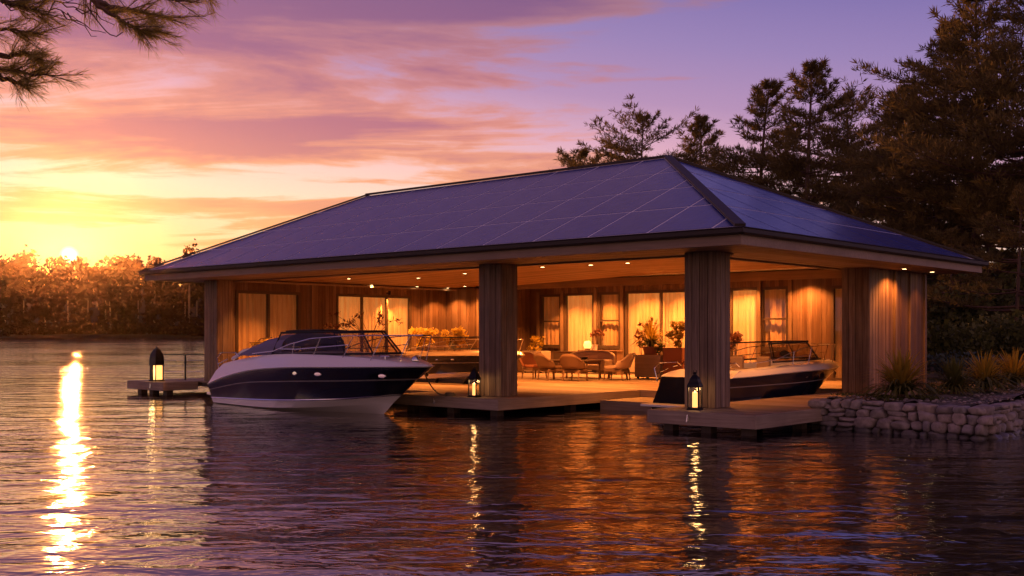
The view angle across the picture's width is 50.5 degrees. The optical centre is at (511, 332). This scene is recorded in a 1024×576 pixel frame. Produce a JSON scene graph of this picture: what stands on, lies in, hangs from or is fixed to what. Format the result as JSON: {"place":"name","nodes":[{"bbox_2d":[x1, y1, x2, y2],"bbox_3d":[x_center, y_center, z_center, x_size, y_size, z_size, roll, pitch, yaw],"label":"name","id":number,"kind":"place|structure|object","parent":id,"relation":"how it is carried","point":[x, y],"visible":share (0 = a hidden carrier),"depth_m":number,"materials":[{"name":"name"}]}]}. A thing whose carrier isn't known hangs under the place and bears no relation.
{"place":"outdoors","nodes":[
{"label":"outdoors","id":0,"kind":"place"},
{"bbox_2d":[0,286,203,337],"bbox_3d":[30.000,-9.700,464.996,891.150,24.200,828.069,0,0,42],"label":"shore terrain","id":1,"kind":"structure","parent":0,"point":[96,311],"depth_m":403.68,"materials":[{"name":"brown soil"}]},
{"bbox_2d":[0,262,15,330],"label":"broadleaf tree","id":2,"kind":"object","parent":1,"relation":"on","point":[9,281],"visible":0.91,"depth_m":417.54,"materials":[{"name":"plant"}]},
{"bbox_2d":[0,244,203,336],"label":"woods","id":3,"kind":"object","parent":1,"relation":"on","point":[62,284],"visible":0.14,"depth_m":409.32,"materials":[{"name":"green plant"}]},
{"bbox_2d":[101,261,135,289],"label":"broadleaf tree","id":4,"kind":"object","parent":1,"relation":"on","point":[118,277],"visible":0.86,"depth_m":419.27,"materials":[{"name":"plant"}]},
{"bbox_2d":[137,255,165,322],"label":"broadleaf tree","id":5,"kind":"object","parent":1,"relation":"on","point":[147,285],"visible":0.62,"depth_m":414.41,"materials":[{"name":"plant"}]},
{"bbox_2d":[180,238,198,322],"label":"broadleaf tree","id":6,"kind":"object","parent":1,"relation":"on","point":[189,249],"visible":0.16,"depth_m":411.50,"materials":[{"name":"plant"}]},
{"bbox_2d":[0,0,237,111],"bbox_3d":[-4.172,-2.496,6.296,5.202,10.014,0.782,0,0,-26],"label":"pine tree","id":7,"kind":"object","parent":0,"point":[150,29],"visible":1,"depth_m":6.98,"materials":[{"name":"green plant"}]},
{"bbox_2d":[0,338,1023,575],"bbox_3d":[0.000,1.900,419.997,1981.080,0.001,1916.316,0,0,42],"label":"lake water","id":8,"kind":"structure","parent":0,"point":[104,471],"depth_m":13.09,"materials":[{"name":"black liquid"}]},
{"bbox_2d":[127,378,203,394],"bbox_3d":[-6.678,2.099,38.584,2.140,1.203,13.840,0,0,42],"label":"dock","id":9,"kind":"object","parent":8,"relation":"in","point":[167,386],"visible":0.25,"depth_m":33.44,"materials":[{"name":"brown wood"}]},
{"bbox_2d":[149,346,164,380],"bbox_3d":[-11.022,0.960,33.709,0.340,1.080,0.340,0,0,36],"label":"bollard lamp","id":10,"kind":"object","parent":9,"relation":"on","point":[156,360],"visible":1,"depth_m":33.62,"materials":[{"name":"black metal"}]},
{"bbox_2d":[163,354,203,379],"bbox_3d":[-10.083,1.093,34.689,2.497,0.814,0.072,0,0,7],"label":"railing","id":11,"kind":"object","parent":9,"relation":"on","point":[184,360],"visible":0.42,"depth_m":34.73,"materials":[{"name":"black metal"}]},
{"bbox_2d":[207,329,433,413],"bbox_3d":[-4.781,1.061,27.355,2.550,2.292,8.760,0,0,-42],"label":"motor boat","id":12,"kind":"object","parent":8,"relation":"on","point":[312,370],"visible":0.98,"depth_m":25.94,"materials":[{"name":"white plastic"}]},
{"bbox_2d":[424,374,455,395],"bbox_3d":[-1.802,1.033,25.605,1.038,0.938,0.294,0,0,-27],"label":"mooring line","id":13,"kind":"object","parent":12,"relation":"attached to","point":[449,394],"visible":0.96,"depth_m":25.63,"materials":[{"name":"brown fabric"}]},
{"bbox_2d":[200,371,841,415],"bbox_3d":[1.250,2.099,32.717,17.500,1.203,14.487,0,0,42],"label":"dock","id":14,"kind":"object","parent":8,"relation":"in","point":[568,393],"visible":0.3,"depth_m":27.82,"materials":[{"name":"brown wood"}]},
{"bbox_2d":[416,376,478,383],"bbox_3d":[-2.370,1.395,33.473,4.900,0.239,1.335,0,0,42],"label":"boat cradle","id":15,"kind":"object","parent":14,"relation":"on","point":[437,380],"visible":0.33,"depth_m":32.35,"materials":[{"name":"metal"}]},
{"bbox_2d":[372,336,524,380],"bbox_3d":[-2.000,0.854,33.319,6.482,1.498,1.887,0,0,44],"label":"motor boat","id":16,"kind":"object","parent":15,"relation":"on","point":[448,362],"visible":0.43,"depth_m":32.16,"materials":[{"name":"white plastic"}]},
{"bbox_2d":[467,367,480,396],"bbox_3d":[-0.878,1.139,25.354,0.239,0.722,0.239,0,0,28],"label":"lantern","id":17,"kind":"object","parent":14,"relation":"on","point":[474,375],"visible":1,"depth_m":25.30,"materials":[{"name":"black metal"}]},
{"bbox_2d":[519,352,546,378],"bbox_3d":[0.671,1.071,35.748,0.848,0.863,0.870,0,0,-35],"label":"armchair","id":18,"kind":"object","parent":14,"relation":"on","point":[527,361],"visible":0.66,"depth_m":35.73,"materials":[{"name":"brown"}]},
{"bbox_2d":[522,351,550,372],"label":"planter box","id":19,"kind":"object","parent":14,"relation":"on","point":[547,354],"visible":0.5,"depth_m":40.55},
{"bbox_2d":[526,335,544,350],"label":"flowering plant","id":20,"kind":"object","parent":19,"relation":"on","point":[535,340],"visible":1,"depth_m":40.67,"materials":[{"name":"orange plant"}]},
{"bbox_2d":[533,353,563,380],"bbox_3d":[1.137,1.071,34.353,0.870,0.863,0.848,0,0,-34],"label":"armchair","id":21,"kind":"object","parent":14,"relation":"on","point":[545,364],"visible":0.98,"depth_m":34.09,"materials":[{"name":"beige fabric"}]},
{"bbox_2d":[138,155,988,407],"bbox_3d":[1.638,-1.552,32.378,21.030,6.145,15.980,0,0,42],"label":"boathouse","id":22,"kind":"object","parent":14,"relation":"on","point":[570,259],"visible":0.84,"depth_m":28.64,"materials":[{"name":"brown metal"}]},
{"bbox_2d":[235,290,300,359],"bbox_3d":[-7.981,0.055,35.360,0.276,2.870,2.680,0,0,42],"label":"window","id":23,"kind":"structure","parent":22,"relation":"in","point":[258,314],"depth_m":35.30,"materials":[{"name":"brown"}]},
{"bbox_2d":[336,294,411,351],"bbox_3d":[-4.959,-0.165,38.728,0.272,2.430,3.670,0,0,42],"label":"window","id":24,"kind":"structure","parent":22,"relation":"in","point":[399,307],"depth_m":38.93,"materials":[{"name":"brown"}]},
{"bbox_2d":[539,294,559,347],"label":"window","id":25,"kind":"structure","parent":22,"relation":"in","point":[549,303],"depth_m":41.82,"materials":[{"name":"brown"}]},
{"bbox_2d":[564,293,593,372],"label":"sliding door","id":26,"kind":"structure","parent":22,"relation":"in","point":[578,307],"depth_m":40.92,"materials":[{"name":"brown"}]},
{"bbox_2d":[597,292,619,348],"bbox_3d":[3.621,-0.470,39.812,1.200,2.100,0.318,0,0,42],"label":"window","id":27,"kind":"structure","parent":22,"relation":"in","point":[608,302],"depth_m":39.96,"materials":[{"name":"brown"}]},
{"bbox_2d":[624,289,684,373],"bbox_3d":[5.305,-0.005,38.327,3.250,3.050,0.274,0,0,42],"label":"sliding door","id":28,"kind":"structure","parent":22,"relation":"in","point":[665,306],"depth_m":38.79,"materials":[{"name":"brown"}]},
{"bbox_2d":[730,287,756,362],"bbox_3d":[7.402,-0.005,36.448,2.280,3.050,0.277,0,0,42],"label":"sliding door","id":29,"kind":"structure","parent":22,"relation":"in","point":[743,301],"depth_m":36.23,"materials":[{"name":"brown"}]},
{"bbox_2d":[761,286,787,350],"bbox_3d":[8.588,-0.475,35.360,1.160,2.110,0.319,0,0,42],"label":"window","id":30,"kind":"structure","parent":22,"relation":"in","point":[774,300],"depth_m":35.44,"materials":[{"name":"brown"}]},
{"bbox_2d":[831,285,841,380],"bbox_3d":[10.321,0.010,33.831,0.880,3.020,0.276,0,0,42],"label":"window","id":31,"kind":"structure","parent":22,"relation":"in","point":[836,291],"depth_m":34.03,"materials":[{"name":"brown"}]},
{"bbox_2d":[552,351,576,372],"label":"console table","id":32,"kind":"object","parent":14,"relation":"on","point":[557,354],"visible":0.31,"depth_m":40.54,"materials":[{"name":"brown wood"}]},
{"bbox_2d":[553,353,562,365],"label":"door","id":33,"kind":"structure","parent":32,"relation":"in","point":[555,355],"depth_m":40.59,"materials":[{"name":"brown wood"}]},
{"bbox_2d":[559,354,587,381],"bbox_3d":[1.913,1.071,33.724,0.848,0.863,0.870,0,0,30],"label":"armchair","id":34,"kind":"object","parent":14,"relation":"on","point":[571,363],"visible":1,"depth_m":33.45,"materials":[{"name":"beige fabric"}]},
{"bbox_2d":[550,359,603,379],"bbox_3d":[2.079,1.178,34.991,1.500,0.646,0.900,0,0,39],"label":"table","id":35,"kind":"object","parent":14,"relation":"on","point":[587,361],"visible":0.64,"depth_m":34.81,"materials":[{"name":"brown wood"}]},
{"bbox_2d":[558,350,614,377],"bbox_3d":[2.558,1.051,36.507,1.983,0.902,0.958,0,0,38],"label":"sofa","id":36,"kind":"object","parent":14,"relation":"on","point":[608,357],"visible":0.42,"depth_m":36.49,"materials":[{"name":"beige fabric"}]},
{"bbox_2d":[578,350,623,374],"bbox_3d":[3.215,1.065,39.479,1.800,0.870,0.400,0,0,42],"label":"console table","id":37,"kind":"object","parent":14,"relation":"on","point":[619,355],"visible":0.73,"depth_m":38.93,"materials":[{"name":"brown wood"}]},
{"bbox_2d":[583,341,590,349],"bbox_3d":[2.769,0.465,39.879,0.300,0.330,0.300,0,0,42],"label":"table lamp","id":38,"kind":"object","parent":37,"relation":"on","point":[587,345],"visible":0.98,"depth_m":39.78,"materials":[{"name":"white ceramic"}]},
{"bbox_2d":[603,353,632,380],"bbox_3d":[3.379,1.071,34.341,0.870,0.863,0.848,0,0,23],"label":"armchair","id":39,"kind":"object","parent":14,"relation":"on","point":[621,365],"visible":0.99,"depth_m":34.09,"materials":[{"name":"beige fabric"}]},
{"bbox_2d":[607,353,635,379],"bbox_3d":[3.561,1.071,35.111,0.870,0.863,0.848,0,0,-5],"label":"armchair","id":40,"kind":"object","parent":14,"relation":"on","point":[631,361],"visible":0.44,"depth_m":34.84,"materials":[{"name":"beige fabric"}]},
{"bbox_2d":[634,317,656,377],"bbox_3d":[4.485,0.483,36.313,0.814,2.039,0.932,0,0,-8],"label":"potted plant","id":41,"kind":"object","parent":14,"relation":"on","point":[637,333],"visible":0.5,"depth_m":36.34,"materials":[{"name":"green plant"}]},
{"bbox_2d":[635,355,662,378],"bbox_3d":[4.632,1.110,35.590,1.000,0.780,0.700,0,0,42],"label":"planter box","id":42,"kind":"object","parent":14,"relation":"on","point":[645,365],"visible":0.59,"depth_m":35.30,"materials":[{"name":"wood"}]},
{"bbox_2d":[642,346,657,354],"bbox_3d":[4.557,0.610,35.657,0.600,0.320,0.600,0,0,42],"label":"plant pot","id":43,"kind":"object","parent":42,"relation":"on","point":[649,350],"visible":0.78,"depth_m":35.45,"materials":[{"name":"brown ceramic"}]},
{"bbox_2d":[627,318,674,346],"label":"potted plant","id":44,"kind":"object","parent":43,"relation":"in","point":[651,338],"visible":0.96,"depth_m":35.53,"materials":[{"name":"green plant"}]},
{"bbox_2d":[654,342,664,354],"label":"potted plant","id":45,"kind":"object","parent":42,"relation":"in","point":[659,349],"visible":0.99,"depth_m":35.18,"materials":[{"name":"green plant"}]},
{"bbox_2d":[663,348,684,373],"bbox_3d":[5.357,0.990,35.007,0.720,1.020,0.700,0,0,42],"label":"planter box","id":46,"kind":"object","parent":14,"relation":"on","point":[673,354],"visible":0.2,"depth_m":34.71,"materials":[{"name":"brown wood"}]},
{"bbox_2d":[664,321,684,347],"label":"potted plant","id":47,"kind":"object","parent":46,"relation":"on","point":[678,330],"visible":0.95,"depth_m":35.00,"materials":[{"name":"orange plant"}]},
{"bbox_3d":[-3.106,1.125,39.169,0.900,0.750,0.500,0,0,42],"label":"planter box","id":48,"kind":"object","parent":14,"relation":"on","visible":0},
{"bbox_2d":[408,326,438,350],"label":"flowering plant","id":49,"kind":"object","parent":48,"relation":"in","point":[420,331],"visible":0.81,"depth_m":38.96,"materials":[{"name":"yellow plant"}]},
{"bbox_3d":[-2.011,1.125,38.322,0.900,0.750,0.500,0,0,42],"label":"planter box","id":50,"kind":"object","parent":14,"relation":"on","visible":0},
{"bbox_2d":[441,326,468,350],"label":"flowering plant","id":51,"kind":"object","parent":50,"relation":"in","point":[458,332],"visible":0.7,"depth_m":38.40,"materials":[{"name":"yellow plant"}]},
{"bbox_2d":[600,397,653,411],"bbox_3d":[3.445,2.188,27.159,1.790,1.023,1.740,0,0,42],"label":"dock step","id":52,"kind":"object","parent":8,"relation":"in","point":[629,404],"visible":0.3,"depth_m":26.75,"materials":[{"name":"brown wood"}]},
{"bbox_2d":[640,341,839,408],"bbox_3d":[6.088,1.155,26.928,2.142,1.906,7.358,0,0,45],"label":"motor boat","id":53,"kind":"object","parent":8,"relation":"on","point":[764,377],"visible":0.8,"depth_m":25.82,"materials":[{"name":"white"}]},
{"bbox_2d":[647,392,862,435],"bbox_3d":[7.570,2.099,24.936,2.380,1.203,12.137,0,0,42],"label":"dock","id":54,"kind":"object","parent":8,"relation":"in","point":[748,417],"visible":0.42,"depth_m":20.82,"materials":[{"name":"brown wood"}]},
{"bbox_2d":[686,370,702,409],"bbox_3d":[3.563,1.107,21.170,0.260,0.785,0.260,0,0,28],"label":"lantern","id":55,"kind":"object","parent":54,"relation":"on","point":[694,381],"visible":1,"depth_m":21.12,"materials":[{"name":"black metal"}]},
{"bbox_2d":[0,0,1023,285],"label":"sky","id":56,"kind":"structure","parent":0,"point":[278,111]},
{"bbox_2d":[827,382,1023,405],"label":"planting bed ground","id":57,"kind":"structure","parent":0,"point":[948,394],"depth_m":22.04,"materials":[{"name":"soil"}]},
{"bbox_2d":[831,393,910,400],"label":"ground cover plant","id":58,"kind":"object","parent":57,"relation":"on","point":[886,397],"visible":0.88,"depth_m":21.58,"materials":[{"name":"green plant"}]},
{"bbox_2d":[853,346,951,397],"bbox_3d":[7.727,0.762,21.559,1.986,1.076,2.039,0,0,42],"label":"yucca plant","id":59,"kind":"object","parent":57,"relation":"on","point":[900,376],"visible":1,"depth_m":21.42,"materials":[{"name":"green plant"}]},
{"bbox_2d":[828,384,1023,404],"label":"pebbles","id":60,"kind":"object","parent":57,"relation":"on","point":[990,399],"visible":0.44,"depth_m":21.39,"materials":[{"name":"stone"}]},
{"bbox_2d":[909,394,948,400],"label":"ground cover plant","id":61,"kind":"object","parent":57,"relation":"on","point":[933,397],"visible":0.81,"depth_m":21.13,"materials":[{"name":"green plant"}]},
{"bbox_2d":[919,354,993,394],"bbox_3d":[9.224,0.860,22.695,1.549,0.880,1.658,0,0,12],"label":"yucca plant","id":62,"kind":"object","parent":57,"relation":"on","point":[953,380],"visible":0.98,"depth_m":22.49,"materials":[{"name":"green plant"}]},
{"bbox_2d":[962,349,1022,391],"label":"yucca plant","id":63,"kind":"object","parent":57,"relation":"on","point":[986,372],"visible":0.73,"depth_m":23.60,"materials":[{"name":"green plant"}]},
{"bbox_2d":[993,348,1023,387],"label":"yucca plant","id":64,"kind":"object","parent":57,"relation":"on","point":[1013,367],"visible":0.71,"depth_m":25.27,"materials":[{"name":"green plant"}]},
{"bbox_2d":[827,363,1023,432],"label":"ground","id":65,"kind":"structure","parent":0,"point":[934,377],"depth_m":21.99,"materials":[{"name":"soil"}]},
{"bbox_2d":[699,77,836,203],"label":"pine tree","id":66,"kind":"object","parent":65,"relation":"on","point":[761,105],"visible":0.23,"depth_m":63.09,"materials":[{"name":"green plant"}]},
{"bbox_2d":[738,55,903,223],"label":"pine tree","id":67,"kind":"object","parent":65,"relation":"on","point":[786,159],"visible":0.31,"depth_m":57.11,"materials":[{"name":"green plant"}]},
{"bbox_2d":[709,76,997,244],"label":"pine tree","id":68,"kind":"object","parent":65,"relation":"on","point":[853,136],"visible":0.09,"depth_m":60.52,"materials":[{"name":"green plant"}]},
{"bbox_2d":[808,398,1023,439],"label":"stone wall","id":69,"kind":"structure","parent":65,"relation":"on","point":[997,420],"depth_m":20.25,"materials":[{"name":"grey stone"}]},
{"bbox_2d":[812,0,1023,283],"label":"pine tree","id":70,"kind":"object","parent":65,"relation":"on","point":[913,105],"visible":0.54,"depth_m":45.49,"materials":[{"name":"green plant"}]},
{"bbox_2d":[903,213,943,281],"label":"pine tree","id":71,"kind":"object","parent":65,"relation":"on","point":[925,223],"depth_m":52.09,"materials":[{"name":"green plant"}]},
{"bbox_2d":[835,17,1023,301],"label":"pine tree","id":72,"kind":"object","parent":65,"relation":"on","point":[871,212],"visible":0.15,"depth_m":49.77,"materials":[{"name":"green plant"}]},
{"bbox_2d":[856,0,1023,249],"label":"pine tree","id":73,"kind":"object","parent":65,"relation":"on","point":[1002,89],"visible":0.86,"depth_m":41.57,"materials":[{"name":"green plant"}]},
{"bbox_2d":[927,312,996,377],"bbox_3d":[13.096,0.382,33.282,3.274,2.062,3.373,0,0,24],"label":"shrub","id":74,"kind":"object","parent":65,"relation":"on","point":[937,343],"visible":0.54,"depth_m":32.77,"materials":[{"name":"green plant"}]},
{"bbox_2d":[927,350,999,377],"bbox_3d":[12.828,0.949,31.537,2.010,0.940,3.128,0,0,-29],"label":"shrub","id":75,"kind":"object","parent":65,"relation":"on","point":[931,358],"visible":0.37,"depth_m":31.37,"materials":[{"name":"green plant"}]},
{"bbox_2d":[927,285,1001,336],"bbox_3d":[15.433,-0.140,38.975,4.375,3.104,2.926,0,0,42],"label":"shrub","id":76,"kind":"object","parent":65,"relation":"on","point":[965,313],"visible":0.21,"depth_m":38.17,"materials":[{"name":"green plant"}]},
{"bbox_2d":[928,330,1011,370],"bbox_3d":[14.842,0.627,36.169,4.050,1.579,2.997,0,0,-19],"label":"shrub","id":77,"kind":"object","parent":65,"relation":"on","point":[955,346],"visible":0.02,"depth_m":35.45,"materials":[{"name":"green plant"}]},
{"bbox_2d":[927,266,1015,301],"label":"shrub","id":78,"kind":"object","parent":65,"relation":"on","point":[935,281],"visible":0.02,"depth_m":49.55,"materials":[{"name":"green plant"}]},
{"bbox_2d":[927,225,1021,366],"bbox_3d":[16.060,-1.314,40.041,5.542,5.378,4.975,0,0,-4],"label":"pine tree","id":79,"kind":"object","parent":65,"relation":"on","point":[952,232],"visible":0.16,"depth_m":39.54,"materials":[{"name":"green plant"}]},
{"bbox_2d":[927,182,1023,365],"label":"pine tree","id":80,"kind":"object","parent":65,"relation":"on","point":[1008,238],"visible":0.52,"depth_m":36.94,"materials":[{"name":"green plant"}]},
{"bbox_2d":[930,269,1023,327],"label":"shrub","id":81,"kind":"object","parent":65,"relation":"on","point":[1002,297],"visible":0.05,"depth_m":41.61,"materials":[{"name":"green plant"}]},
{"bbox_2d":[932,186,1023,301],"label":"pine tree","id":82,"kind":"object","parent":65,"relation":"on","point":[1012,266],"visible":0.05,"depth_m":46.88,"materials":[{"name":"green plant"}]},
{"bbox_2d":[960,309,1023,363],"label":"shrub","id":83,"kind":"object","parent":65,"relation":"on","point":[1006,321],"visible":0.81,"depth_m":32.89,"materials":[{"name":"green plant"}]},
{"bbox_2d":[963,321,1023,364],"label":"shrub","id":84,"kind":"object","parent":65,"relation":"on","point":[1009,340],"visible":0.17,"depth_m":33.46,"materials":[{"name":"green plant"}]},
{"bbox_2d":[980,354,1023,380],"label":"shrub","id":85,"kind":"object","parent":65,"relation":"on","point":[1003,361],"visible":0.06,"depth_m":30.83,"materials":[{"name":"green plant"}]},
{"bbox_2d":[994,273,1023,319],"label":"shrub","id":86,"kind":"object","parent":65,"relation":"on","point":[1011,303],"visible":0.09,"depth_m":40.73,"materials":[{"name":"green plant"}]},
{"bbox_2d":[999,264,1023,303],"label":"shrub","id":87,"kind":"object","parent":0,"point":[1022,270],"visible":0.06,"depth_m":45.55,"materials":[{"name":"green plant"}]},
{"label":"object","id":88,"kind":"structure","parent":0,"visible":0},
{"bbox_2d":[549,146,599,169],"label":"pine tree","id":89,"kind":"object","parent":88,"relation":"on","point":[582,153],"visible":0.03,"depth_m":83.17,"materials":[{"name":"green plant"}]},
{"bbox_2d":[554,94,716,169],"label":"pine tree","id":90,"kind":"object","parent":88,"relation":"on","point":[616,147],"visible":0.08,"depth_m":69.23,"materials":[{"name":"green plant"}]},
{"bbox_2d":[673,114,746,177],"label":"pine tree","id":91,"kind":"object","parent":88,"relation":"on","point":[701,128],"visible":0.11,"depth_m":74.16,"materials":[{"name":"green plant"}]},
{"bbox_2d":[837,84,983,283],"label":"pine tree","id":92,"kind":"object","parent":88,"relation":"on","point":[896,138],"visible":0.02,"depth_m":65.14,"materials":[{"name":"green plant"}]},
{"bbox_2d":[966,244,1023,277],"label":"woods","id":93,"kind":"object","parent":88,"relation":"on","point":[990,248],"visible":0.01,"depth_m":82.92,"materials":[{"name":"green plant"}]},
{"bbox_3d":[7.241,1.125,35.131,0.600,0.750,0.600,0,0,42],"label":"plant pot","id":94,"kind":"object","parent":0,"visible":0},
{"bbox_2d":[730,331,742,355],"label":"potted plant","id":95,"kind":"object","parent":94,"relation":"in","point":[735,337],"visible":0.81,"depth_m":35.05,"materials":[{"name":"red plant"}]},
{"bbox_3d":[-4.826,1.225,36.950,0.600,0.550,0.600,0,0,42],"label":"plant pot","id":96,"kind":"object","parent":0,"visible":0},
{"bbox_2d":[322,311,402,351],"bbox_3d":[-4.962,0.127,36.956,1.623,1.756,3.429,0,0,42],"label":"potted plant","id":97,"kind":"object","parent":96,"relation":"in","point":[379,315],"visible":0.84,"depth_m":36.73,"materials":[{"name":"green plant"}]},
{"bbox_3d":[3.029,0.530,39.645,0.240,0.200,0.240,0,0,42],"label":"plant pot","id":98,"kind":"object","parent":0,"visible":0},
{"bbox_2d":[590,328,604,344],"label":"potted plant","id":99,"kind":"object","parent":98,"relation":"in","point":[596,332],"visible":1,"depth_m":39.54,"materials":[{"name":"red plant"}]}
]}

